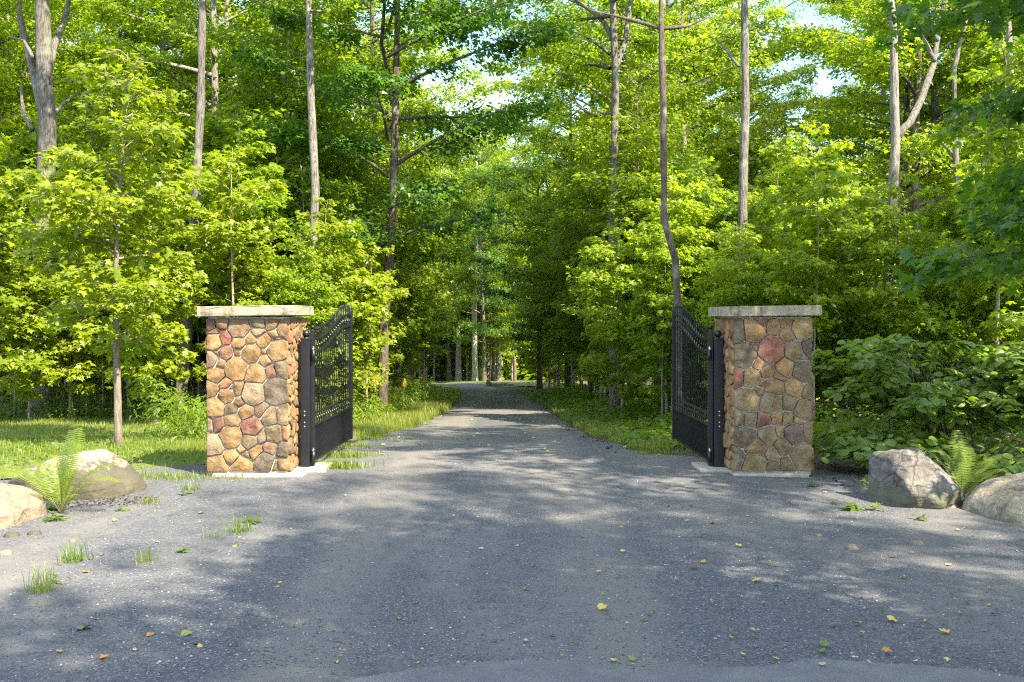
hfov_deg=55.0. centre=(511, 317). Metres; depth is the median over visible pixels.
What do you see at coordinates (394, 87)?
forest tree
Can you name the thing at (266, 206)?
young maple
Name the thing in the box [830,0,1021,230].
forest tree
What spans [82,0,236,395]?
forest tree
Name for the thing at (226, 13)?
forest tree
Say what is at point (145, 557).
grass tuft
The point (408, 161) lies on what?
forest tree
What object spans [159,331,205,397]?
young maple
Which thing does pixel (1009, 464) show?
shrub
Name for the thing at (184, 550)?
weed
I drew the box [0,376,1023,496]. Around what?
ground
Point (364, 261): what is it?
young maple
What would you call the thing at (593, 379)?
young maple
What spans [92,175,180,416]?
young maple
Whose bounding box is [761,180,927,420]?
young maple
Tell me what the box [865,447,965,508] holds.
boulder
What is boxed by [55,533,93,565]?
grass tuft
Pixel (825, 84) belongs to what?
sky
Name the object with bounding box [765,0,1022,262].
forest tree
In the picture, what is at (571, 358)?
young maple
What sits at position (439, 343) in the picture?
young maple
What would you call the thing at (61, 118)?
young maple
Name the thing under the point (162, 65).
forest tree
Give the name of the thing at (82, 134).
young maple
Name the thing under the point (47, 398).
weed stalk
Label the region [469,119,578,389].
forest tree
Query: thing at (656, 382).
forest tree
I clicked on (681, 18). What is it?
forest tree
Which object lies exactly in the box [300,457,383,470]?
grass patch
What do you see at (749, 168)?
young maple
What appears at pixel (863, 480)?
weed
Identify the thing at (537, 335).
young maple
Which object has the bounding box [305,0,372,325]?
forest tree
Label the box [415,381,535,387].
lawn
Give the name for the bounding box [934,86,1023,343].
young maple
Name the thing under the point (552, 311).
young maple
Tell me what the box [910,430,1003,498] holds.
fern
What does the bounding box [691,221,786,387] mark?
young maple
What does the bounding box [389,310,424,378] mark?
young maple
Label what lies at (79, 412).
undergrowth
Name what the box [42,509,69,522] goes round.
weed
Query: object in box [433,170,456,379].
forest tree
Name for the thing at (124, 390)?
young maple
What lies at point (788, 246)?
young maple
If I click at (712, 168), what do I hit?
young maple
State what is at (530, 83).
forest tree
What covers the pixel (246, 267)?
young maple
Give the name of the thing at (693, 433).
driveway gate
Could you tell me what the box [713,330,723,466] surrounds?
gate post
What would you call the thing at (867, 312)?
young maple
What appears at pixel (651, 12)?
forest tree
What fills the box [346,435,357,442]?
rock
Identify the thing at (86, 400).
weed stalk
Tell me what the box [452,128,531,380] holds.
forest tree
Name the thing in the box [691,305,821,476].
stone pillar
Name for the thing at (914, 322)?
young maple
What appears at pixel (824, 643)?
fallen leaf
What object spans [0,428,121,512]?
fern
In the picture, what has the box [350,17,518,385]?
forest tree
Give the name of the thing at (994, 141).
young maple
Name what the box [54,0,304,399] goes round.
forest tree
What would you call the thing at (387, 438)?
grass patch
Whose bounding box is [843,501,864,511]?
weed
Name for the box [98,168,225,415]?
young maple
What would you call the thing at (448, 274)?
forest tree
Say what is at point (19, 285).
young maple
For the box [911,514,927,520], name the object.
weed
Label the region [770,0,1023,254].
forest tree
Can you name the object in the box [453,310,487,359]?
young maple
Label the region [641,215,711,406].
young maple
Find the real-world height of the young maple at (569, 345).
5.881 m
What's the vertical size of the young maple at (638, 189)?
8.987 m
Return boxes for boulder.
[0,483,47,528]
[7,449,146,500]
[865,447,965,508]
[962,472,1023,523]
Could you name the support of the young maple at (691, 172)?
on the ground at (855, 469)
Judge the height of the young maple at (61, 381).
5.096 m
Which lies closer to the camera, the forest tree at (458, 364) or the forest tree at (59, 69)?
the forest tree at (59, 69)
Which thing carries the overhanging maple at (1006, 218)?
on the ground at (855, 469)
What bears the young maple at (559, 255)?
on the ground at (855, 469)
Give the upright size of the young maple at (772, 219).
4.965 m
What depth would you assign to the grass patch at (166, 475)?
10.33 m
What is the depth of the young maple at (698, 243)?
18.42 m
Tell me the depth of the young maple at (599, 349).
26.88 m
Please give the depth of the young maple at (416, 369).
54.65 m
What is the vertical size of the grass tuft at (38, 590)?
0.220 m
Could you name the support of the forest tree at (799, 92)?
on the ground at (855, 469)
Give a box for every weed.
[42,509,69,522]
[46,503,60,510]
[49,573,70,583]
[175,547,189,552]
[243,515,264,523]
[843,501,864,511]
[854,476,868,484]
[865,502,885,511]
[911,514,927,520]
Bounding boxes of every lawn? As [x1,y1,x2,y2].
[0,417,420,478]
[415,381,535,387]
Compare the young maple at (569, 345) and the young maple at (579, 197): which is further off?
the young maple at (569, 345)
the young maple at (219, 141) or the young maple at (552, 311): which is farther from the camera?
the young maple at (552, 311)
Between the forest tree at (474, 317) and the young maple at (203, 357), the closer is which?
the young maple at (203, 357)
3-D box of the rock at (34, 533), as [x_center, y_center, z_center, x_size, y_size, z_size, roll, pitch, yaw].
[-3.738,1.698,7.692,0.102,0.051,0.078,0,0,0]
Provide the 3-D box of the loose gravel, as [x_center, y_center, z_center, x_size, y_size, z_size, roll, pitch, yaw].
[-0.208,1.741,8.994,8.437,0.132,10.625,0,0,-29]
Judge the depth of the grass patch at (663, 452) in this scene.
12.31 m
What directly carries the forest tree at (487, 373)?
on the ground at (855, 469)
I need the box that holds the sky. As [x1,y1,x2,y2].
[62,0,999,370]
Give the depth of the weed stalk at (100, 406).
18.06 m
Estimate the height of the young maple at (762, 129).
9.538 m
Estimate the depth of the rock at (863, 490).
9.52 m
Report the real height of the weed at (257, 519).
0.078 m
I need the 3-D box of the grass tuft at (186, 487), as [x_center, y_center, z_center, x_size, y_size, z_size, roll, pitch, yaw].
[-3.178,1.645,9.680,0.295,0.129,0.241,0,0,12]
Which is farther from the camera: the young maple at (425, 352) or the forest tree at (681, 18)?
the young maple at (425, 352)
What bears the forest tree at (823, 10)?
on the ground at (855, 469)
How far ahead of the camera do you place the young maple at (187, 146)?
24.91 m
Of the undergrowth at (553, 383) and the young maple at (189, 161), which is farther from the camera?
the undergrowth at (553, 383)
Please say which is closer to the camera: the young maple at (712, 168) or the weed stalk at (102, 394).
the weed stalk at (102, 394)
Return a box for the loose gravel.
[0,443,1023,681]
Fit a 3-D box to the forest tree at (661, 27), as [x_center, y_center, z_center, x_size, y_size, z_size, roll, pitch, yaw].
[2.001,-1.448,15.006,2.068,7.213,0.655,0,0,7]
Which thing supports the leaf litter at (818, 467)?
on the gravel drive
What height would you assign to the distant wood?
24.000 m
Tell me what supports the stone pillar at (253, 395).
on the gravel drive
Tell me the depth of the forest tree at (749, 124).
55.70 m
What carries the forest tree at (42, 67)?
on the ground at (855, 469)
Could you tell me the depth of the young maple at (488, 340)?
89.91 m
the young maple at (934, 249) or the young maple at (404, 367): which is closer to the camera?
the young maple at (934, 249)
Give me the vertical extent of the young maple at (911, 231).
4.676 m
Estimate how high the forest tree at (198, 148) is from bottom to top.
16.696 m
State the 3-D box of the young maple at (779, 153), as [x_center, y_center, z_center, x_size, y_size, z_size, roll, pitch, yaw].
[5.779,-0.761,18.676,3.303,6.121,3.120,0,0,-12]
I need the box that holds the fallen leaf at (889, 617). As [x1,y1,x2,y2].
[886,615,897,621]
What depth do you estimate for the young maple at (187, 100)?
28.34 m
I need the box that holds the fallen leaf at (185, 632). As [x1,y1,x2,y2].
[180,630,191,635]
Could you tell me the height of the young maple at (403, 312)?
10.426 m
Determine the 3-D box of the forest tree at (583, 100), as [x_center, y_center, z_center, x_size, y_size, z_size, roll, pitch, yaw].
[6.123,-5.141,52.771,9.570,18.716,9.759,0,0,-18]
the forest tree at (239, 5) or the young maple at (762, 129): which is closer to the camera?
the young maple at (762, 129)
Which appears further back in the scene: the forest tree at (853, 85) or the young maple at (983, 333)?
the forest tree at (853, 85)
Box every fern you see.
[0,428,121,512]
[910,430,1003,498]
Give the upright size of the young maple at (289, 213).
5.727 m
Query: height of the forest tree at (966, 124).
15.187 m
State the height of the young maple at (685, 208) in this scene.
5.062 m
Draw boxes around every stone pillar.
[197,305,331,476]
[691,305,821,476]
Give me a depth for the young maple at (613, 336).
20.20 m
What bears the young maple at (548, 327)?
on the ground at (855, 469)
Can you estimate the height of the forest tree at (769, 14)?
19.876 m
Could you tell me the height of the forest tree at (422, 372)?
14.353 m
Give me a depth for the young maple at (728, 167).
31.08 m
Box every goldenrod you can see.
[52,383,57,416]
[373,377,381,418]
[400,378,406,415]
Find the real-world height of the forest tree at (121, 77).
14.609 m
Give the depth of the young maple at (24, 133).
22.07 m
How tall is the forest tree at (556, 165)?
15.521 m
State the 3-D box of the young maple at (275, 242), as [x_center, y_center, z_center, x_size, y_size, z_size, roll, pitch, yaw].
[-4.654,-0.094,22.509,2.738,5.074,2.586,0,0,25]
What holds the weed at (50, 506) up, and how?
on the gravel drive
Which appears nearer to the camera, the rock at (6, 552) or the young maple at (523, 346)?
the rock at (6, 552)
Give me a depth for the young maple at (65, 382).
30.46 m
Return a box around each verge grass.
[177,388,462,451]
[526,395,685,451]
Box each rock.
[0,550,12,555]
[3,532,19,537]
[27,530,41,535]
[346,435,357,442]
[845,544,857,549]
[860,489,867,492]
[909,540,923,544]
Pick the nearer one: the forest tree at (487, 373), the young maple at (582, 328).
the young maple at (582, 328)
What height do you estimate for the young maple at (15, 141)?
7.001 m
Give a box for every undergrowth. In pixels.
[0,384,356,421]
[3,373,872,409]
[122,360,443,440]
[522,383,844,448]
[524,391,830,446]
[704,396,1023,455]
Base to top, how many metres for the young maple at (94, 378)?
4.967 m
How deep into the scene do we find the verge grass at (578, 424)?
15.69 m
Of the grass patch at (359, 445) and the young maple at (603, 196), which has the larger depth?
the young maple at (603, 196)
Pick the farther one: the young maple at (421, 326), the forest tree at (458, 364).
the forest tree at (458, 364)
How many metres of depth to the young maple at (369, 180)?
26.86 m
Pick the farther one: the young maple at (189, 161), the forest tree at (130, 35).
the forest tree at (130, 35)
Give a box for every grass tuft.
[18,557,73,595]
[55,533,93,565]
[131,544,163,564]
[140,492,159,505]
[175,477,202,491]
[199,518,237,541]
[221,513,255,534]
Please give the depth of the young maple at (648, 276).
17.40 m
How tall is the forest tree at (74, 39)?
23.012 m
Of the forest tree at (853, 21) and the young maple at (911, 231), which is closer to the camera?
the young maple at (911, 231)
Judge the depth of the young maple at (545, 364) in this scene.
52.61 m
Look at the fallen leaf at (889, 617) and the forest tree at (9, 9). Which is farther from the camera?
the forest tree at (9, 9)
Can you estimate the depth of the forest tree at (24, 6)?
31.66 m
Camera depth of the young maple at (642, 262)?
23.90 m
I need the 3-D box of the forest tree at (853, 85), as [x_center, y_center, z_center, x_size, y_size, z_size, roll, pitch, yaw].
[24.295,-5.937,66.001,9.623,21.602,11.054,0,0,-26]
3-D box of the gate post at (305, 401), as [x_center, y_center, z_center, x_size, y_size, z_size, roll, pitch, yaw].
[-2.288,0.911,10.918,0.106,1.537,0.111,0,0,0]
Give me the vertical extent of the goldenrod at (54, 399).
0.798 m
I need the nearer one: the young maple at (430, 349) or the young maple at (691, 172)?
the young maple at (691, 172)
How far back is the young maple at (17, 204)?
20.40 m
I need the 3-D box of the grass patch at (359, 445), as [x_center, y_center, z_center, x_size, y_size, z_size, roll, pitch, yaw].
[-2.163,1.745,13.503,0.843,0.115,0.757,0,0,-38]
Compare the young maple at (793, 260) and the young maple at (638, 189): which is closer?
the young maple at (793, 260)
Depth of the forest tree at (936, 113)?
33.11 m
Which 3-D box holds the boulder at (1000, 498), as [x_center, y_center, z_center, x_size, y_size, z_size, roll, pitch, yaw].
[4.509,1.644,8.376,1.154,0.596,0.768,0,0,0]
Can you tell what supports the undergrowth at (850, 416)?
on the ground at (855, 469)
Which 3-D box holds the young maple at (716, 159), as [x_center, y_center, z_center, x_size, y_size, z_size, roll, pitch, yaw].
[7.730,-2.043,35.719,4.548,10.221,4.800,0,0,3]
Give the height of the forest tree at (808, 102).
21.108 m
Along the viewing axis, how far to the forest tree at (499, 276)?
56.68 m
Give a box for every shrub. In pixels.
[811,333,1023,461]
[814,423,967,479]
[953,443,1023,480]
[965,338,1023,428]
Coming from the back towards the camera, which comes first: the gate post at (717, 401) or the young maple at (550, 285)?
the young maple at (550, 285)
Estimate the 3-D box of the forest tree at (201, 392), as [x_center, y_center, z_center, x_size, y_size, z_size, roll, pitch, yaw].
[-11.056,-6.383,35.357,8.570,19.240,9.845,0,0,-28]
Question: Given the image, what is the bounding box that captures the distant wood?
[121,155,864,380]
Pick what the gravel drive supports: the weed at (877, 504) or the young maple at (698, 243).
the weed at (877, 504)
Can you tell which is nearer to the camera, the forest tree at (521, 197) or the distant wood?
the forest tree at (521, 197)
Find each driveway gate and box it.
[310,303,352,465]
[672,303,712,465]
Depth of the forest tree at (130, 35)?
33.12 m
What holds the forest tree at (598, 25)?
on the ground at (855, 469)
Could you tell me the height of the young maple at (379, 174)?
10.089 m
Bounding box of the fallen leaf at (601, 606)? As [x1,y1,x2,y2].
[597,603,606,608]
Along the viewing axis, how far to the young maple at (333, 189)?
21.37 m
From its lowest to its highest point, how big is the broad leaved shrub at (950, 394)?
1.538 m
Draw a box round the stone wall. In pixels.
[486,379,513,386]
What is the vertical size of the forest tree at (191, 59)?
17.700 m
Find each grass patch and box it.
[137,468,286,482]
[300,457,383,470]
[323,448,395,458]
[342,442,394,448]
[364,435,413,440]
[608,447,694,455]
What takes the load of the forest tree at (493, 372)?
on the ground at (855, 469)
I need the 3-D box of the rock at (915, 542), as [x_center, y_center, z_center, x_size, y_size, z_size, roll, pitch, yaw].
[3.024,1.696,7.351,0.114,0.057,0.086,0,0,0]
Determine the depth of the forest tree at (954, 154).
19.97 m
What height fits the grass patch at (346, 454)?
0.104 m
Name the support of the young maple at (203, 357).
on the ground at (855, 469)
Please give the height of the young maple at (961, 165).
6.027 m
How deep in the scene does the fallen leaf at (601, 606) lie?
5.73 m
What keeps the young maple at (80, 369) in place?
on the ground at (855, 469)
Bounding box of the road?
[341,658,1023,681]
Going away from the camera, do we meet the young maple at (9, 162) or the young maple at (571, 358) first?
the young maple at (9, 162)
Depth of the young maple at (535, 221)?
41.11 m
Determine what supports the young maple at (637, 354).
on the ground at (855, 469)
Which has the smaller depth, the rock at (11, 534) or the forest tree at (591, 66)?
the rock at (11, 534)
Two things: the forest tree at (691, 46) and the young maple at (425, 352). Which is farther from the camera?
the young maple at (425, 352)
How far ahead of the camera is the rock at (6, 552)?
7.05 m
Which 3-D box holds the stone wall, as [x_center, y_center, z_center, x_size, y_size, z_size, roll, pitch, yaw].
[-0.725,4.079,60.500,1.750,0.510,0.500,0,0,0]
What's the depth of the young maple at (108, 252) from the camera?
19.97 m
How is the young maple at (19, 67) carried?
on the ground at (855, 469)
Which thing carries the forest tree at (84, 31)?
on the ground at (855, 469)
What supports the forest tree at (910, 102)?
on the ground at (855, 469)
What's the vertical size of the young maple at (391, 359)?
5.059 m
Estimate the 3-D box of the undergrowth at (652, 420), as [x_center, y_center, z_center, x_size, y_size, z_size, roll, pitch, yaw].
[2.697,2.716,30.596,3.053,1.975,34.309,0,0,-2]
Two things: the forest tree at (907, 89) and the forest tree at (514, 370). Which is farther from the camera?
the forest tree at (514, 370)
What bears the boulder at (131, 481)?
on the ground at (855, 469)
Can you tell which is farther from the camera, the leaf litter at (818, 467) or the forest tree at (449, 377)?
the forest tree at (449, 377)
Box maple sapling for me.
[5,46,221,446]
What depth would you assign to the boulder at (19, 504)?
8.19 m
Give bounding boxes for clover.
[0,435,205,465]
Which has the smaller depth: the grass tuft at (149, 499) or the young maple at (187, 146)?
the grass tuft at (149, 499)
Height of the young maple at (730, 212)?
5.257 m
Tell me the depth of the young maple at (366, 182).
27.43 m
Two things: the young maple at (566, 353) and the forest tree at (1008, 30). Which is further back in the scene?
the young maple at (566, 353)
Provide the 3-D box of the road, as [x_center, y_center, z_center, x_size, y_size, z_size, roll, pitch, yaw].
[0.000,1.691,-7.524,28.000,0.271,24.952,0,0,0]
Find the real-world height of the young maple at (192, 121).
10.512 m
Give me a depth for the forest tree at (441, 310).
47.37 m
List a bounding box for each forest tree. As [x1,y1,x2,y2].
[0,0,88,51]
[0,0,95,123]
[0,0,95,186]
[0,0,144,402]
[0,0,164,176]
[0,10,124,137]
[2,0,78,417]
[2,21,112,111]
[18,0,350,169]
[26,0,173,394]
[54,0,181,84]
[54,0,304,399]
[64,69,169,178]
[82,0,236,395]
[99,0,368,127]
[103,0,323,398]
[144,0,274,155]
[168,0,447,174]
[174,0,205,421]
[229,0,575,412]
[231,0,525,400]
[238,0,472,292]
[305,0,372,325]
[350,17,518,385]
[350,26,485,388]
[401,110,477,333]
[404,123,516,380]
[408,162,483,386]
[416,105,545,380]
[430,136,508,380]
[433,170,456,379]
[435,160,531,380]
[435,163,485,380]
[438,154,514,379]
[440,148,525,376]
[443,155,547,380]
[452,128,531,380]
[460,9,666,386]
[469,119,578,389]
[477,205,542,380]
[480,97,577,387]
[483,0,701,392]
[483,0,789,403]
[502,0,680,407]
[517,0,787,396]
[519,43,702,261]
[534,60,675,214]
[556,0,818,193]
[573,68,724,390]
[577,0,709,409]
[579,0,752,128]
[593,0,795,381]
[637,0,842,165]
[703,96,807,172]
[715,0,749,304]
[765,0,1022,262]
[769,0,1006,215]
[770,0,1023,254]
[797,3,966,185]
[798,0,1020,241]
[812,69,913,211]
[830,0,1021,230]
[846,18,1006,168]
[856,13,971,177]
[866,10,1023,211]
[883,0,946,427]
[912,2,1023,191]
[921,15,1019,198]
[928,20,967,251]
[1005,9,1022,416]
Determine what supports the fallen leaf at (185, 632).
on the gravel drive
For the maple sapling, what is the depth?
13.18 m
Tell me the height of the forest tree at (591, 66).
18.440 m
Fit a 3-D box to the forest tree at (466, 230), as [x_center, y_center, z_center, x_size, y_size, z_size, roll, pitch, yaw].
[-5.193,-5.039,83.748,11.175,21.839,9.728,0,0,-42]
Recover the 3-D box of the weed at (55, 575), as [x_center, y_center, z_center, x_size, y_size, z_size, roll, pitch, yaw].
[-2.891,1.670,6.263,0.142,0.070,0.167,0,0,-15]
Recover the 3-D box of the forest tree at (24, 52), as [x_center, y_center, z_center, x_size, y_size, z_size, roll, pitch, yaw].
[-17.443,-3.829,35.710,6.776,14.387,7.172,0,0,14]
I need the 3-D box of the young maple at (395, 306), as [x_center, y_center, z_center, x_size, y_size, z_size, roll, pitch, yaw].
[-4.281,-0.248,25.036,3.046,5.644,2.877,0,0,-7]
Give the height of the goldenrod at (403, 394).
0.898 m
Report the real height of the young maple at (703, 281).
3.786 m
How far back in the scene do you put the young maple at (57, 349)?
17.87 m
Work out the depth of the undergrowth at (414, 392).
15.23 m
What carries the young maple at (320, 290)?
on the ground at (855, 469)
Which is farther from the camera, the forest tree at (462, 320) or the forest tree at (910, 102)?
the forest tree at (462, 320)
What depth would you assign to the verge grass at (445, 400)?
19.36 m
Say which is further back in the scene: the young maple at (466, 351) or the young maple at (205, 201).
the young maple at (466, 351)
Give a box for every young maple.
[0,53,88,404]
[0,114,97,408]
[0,118,36,377]
[0,132,73,393]
[0,145,33,232]
[0,153,34,414]
[0,223,83,420]
[1,194,92,407]
[8,43,181,405]
[12,60,158,406]
[18,203,159,403]
[19,191,133,418]
[57,125,108,401]
[59,183,139,413]
[63,355,133,411]
[80,152,196,409]
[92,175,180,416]
[94,177,225,423]
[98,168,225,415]
[142,86,231,405]
[153,77,306,227]
[154,145,229,399]
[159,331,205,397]
[167,143,303,381]
[170,19,370,213]
[177,214,267,383]
[180,175,275,333]
[185,115,294,316]
[185,135,272,343]
[192,0,386,281]
[193,171,320,361]
[255,156,372,370]
[264,207,369,392]
[265,233,356,388]
[275,196,392,408]
[277,105,386,263]
[309,115,414,274]
[316,237,411,413]
[317,212,406,393]
[318,106,427,405]
[318,196,402,371]
[370,128,451,365]
[382,213,438,386]
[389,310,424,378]
[390,327,428,373]
[408,251,467,384]
[417,307,437,381]
[428,283,464,380]
[445,272,490,380]
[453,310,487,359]
[477,270,508,379]
[485,244,535,380]
[508,278,557,370]
[513,157,574,388]
[514,222,562,389]
[514,277,564,388]
[524,272,583,385]
[531,180,588,390]
[536,220,587,389]
[538,107,646,390]
[538,179,582,387]
[546,280,596,396]
[547,137,608,396]
[547,249,582,356]
[548,73,711,376]
[555,243,627,403]
[556,62,714,408]
[562,217,665,415]
[568,156,692,400]
[570,331,608,385]
[576,210,654,368]
[583,202,639,399]
[617,162,713,411]
[621,218,726,416]
[627,217,699,418]
[638,212,679,383]
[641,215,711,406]
[642,221,733,409]
[645,173,771,407]
[659,154,737,403]
[673,158,737,246]
[681,124,738,191]
[683,222,781,363]
[690,122,766,196]
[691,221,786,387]
[693,100,793,232]
[709,162,819,270]
[714,100,852,243]
[721,158,774,179]
[728,120,885,389]
[737,223,819,316]
[755,205,849,399]
[759,136,876,439]
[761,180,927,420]
[819,240,901,415]
[828,171,980,421]
[880,231,993,339]
[885,31,1023,432]
[894,195,1023,397]
[902,224,955,312]
[929,136,1004,398]
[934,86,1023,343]
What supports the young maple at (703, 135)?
on the ground at (855, 469)
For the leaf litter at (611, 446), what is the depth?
15.69 m
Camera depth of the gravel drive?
6.65 m
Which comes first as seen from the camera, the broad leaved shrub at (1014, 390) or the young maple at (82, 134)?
the broad leaved shrub at (1014, 390)
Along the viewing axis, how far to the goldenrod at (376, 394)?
18.18 m
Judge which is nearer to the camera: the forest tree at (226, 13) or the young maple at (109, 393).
the young maple at (109, 393)
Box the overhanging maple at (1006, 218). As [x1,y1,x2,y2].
[862,0,1023,301]
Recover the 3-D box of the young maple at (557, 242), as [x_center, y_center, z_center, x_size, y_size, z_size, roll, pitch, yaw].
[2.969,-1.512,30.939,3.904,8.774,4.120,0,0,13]
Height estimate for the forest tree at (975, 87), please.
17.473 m
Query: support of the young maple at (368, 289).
on the ground at (855, 469)
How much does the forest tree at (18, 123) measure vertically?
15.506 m
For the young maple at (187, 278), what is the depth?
17.00 m
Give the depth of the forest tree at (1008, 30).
18.96 m
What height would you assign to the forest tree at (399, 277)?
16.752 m
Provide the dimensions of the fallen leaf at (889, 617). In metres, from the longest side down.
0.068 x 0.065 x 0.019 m
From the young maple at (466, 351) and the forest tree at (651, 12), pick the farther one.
the young maple at (466, 351)
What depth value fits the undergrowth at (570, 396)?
20.21 m
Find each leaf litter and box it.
[68,460,984,508]
[362,399,695,455]
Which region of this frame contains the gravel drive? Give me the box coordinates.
[0,383,1023,681]
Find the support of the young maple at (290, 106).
on the ground at (855, 469)
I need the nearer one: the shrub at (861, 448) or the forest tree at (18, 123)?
the shrub at (861, 448)
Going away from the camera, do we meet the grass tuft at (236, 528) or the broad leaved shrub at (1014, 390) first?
the grass tuft at (236, 528)
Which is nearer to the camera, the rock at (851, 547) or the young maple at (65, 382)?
the rock at (851, 547)
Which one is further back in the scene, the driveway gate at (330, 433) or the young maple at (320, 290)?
the young maple at (320, 290)
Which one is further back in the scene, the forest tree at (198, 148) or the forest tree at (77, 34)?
the forest tree at (77, 34)
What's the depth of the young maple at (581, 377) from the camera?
44.20 m
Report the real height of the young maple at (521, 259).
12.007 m
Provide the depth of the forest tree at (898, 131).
16.96 m
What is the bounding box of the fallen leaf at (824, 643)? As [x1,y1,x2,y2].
[819,638,829,645]
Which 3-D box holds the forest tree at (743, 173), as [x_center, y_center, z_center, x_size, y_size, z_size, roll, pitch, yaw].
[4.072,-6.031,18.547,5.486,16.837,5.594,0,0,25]
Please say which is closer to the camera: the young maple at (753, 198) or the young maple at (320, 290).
the young maple at (320, 290)
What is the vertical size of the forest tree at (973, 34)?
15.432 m
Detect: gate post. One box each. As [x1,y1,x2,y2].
[300,330,310,466]
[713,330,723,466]
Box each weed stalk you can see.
[46,385,49,416]
[83,385,89,414]
[96,390,103,419]
[100,373,107,416]
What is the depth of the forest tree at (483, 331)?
76.14 m

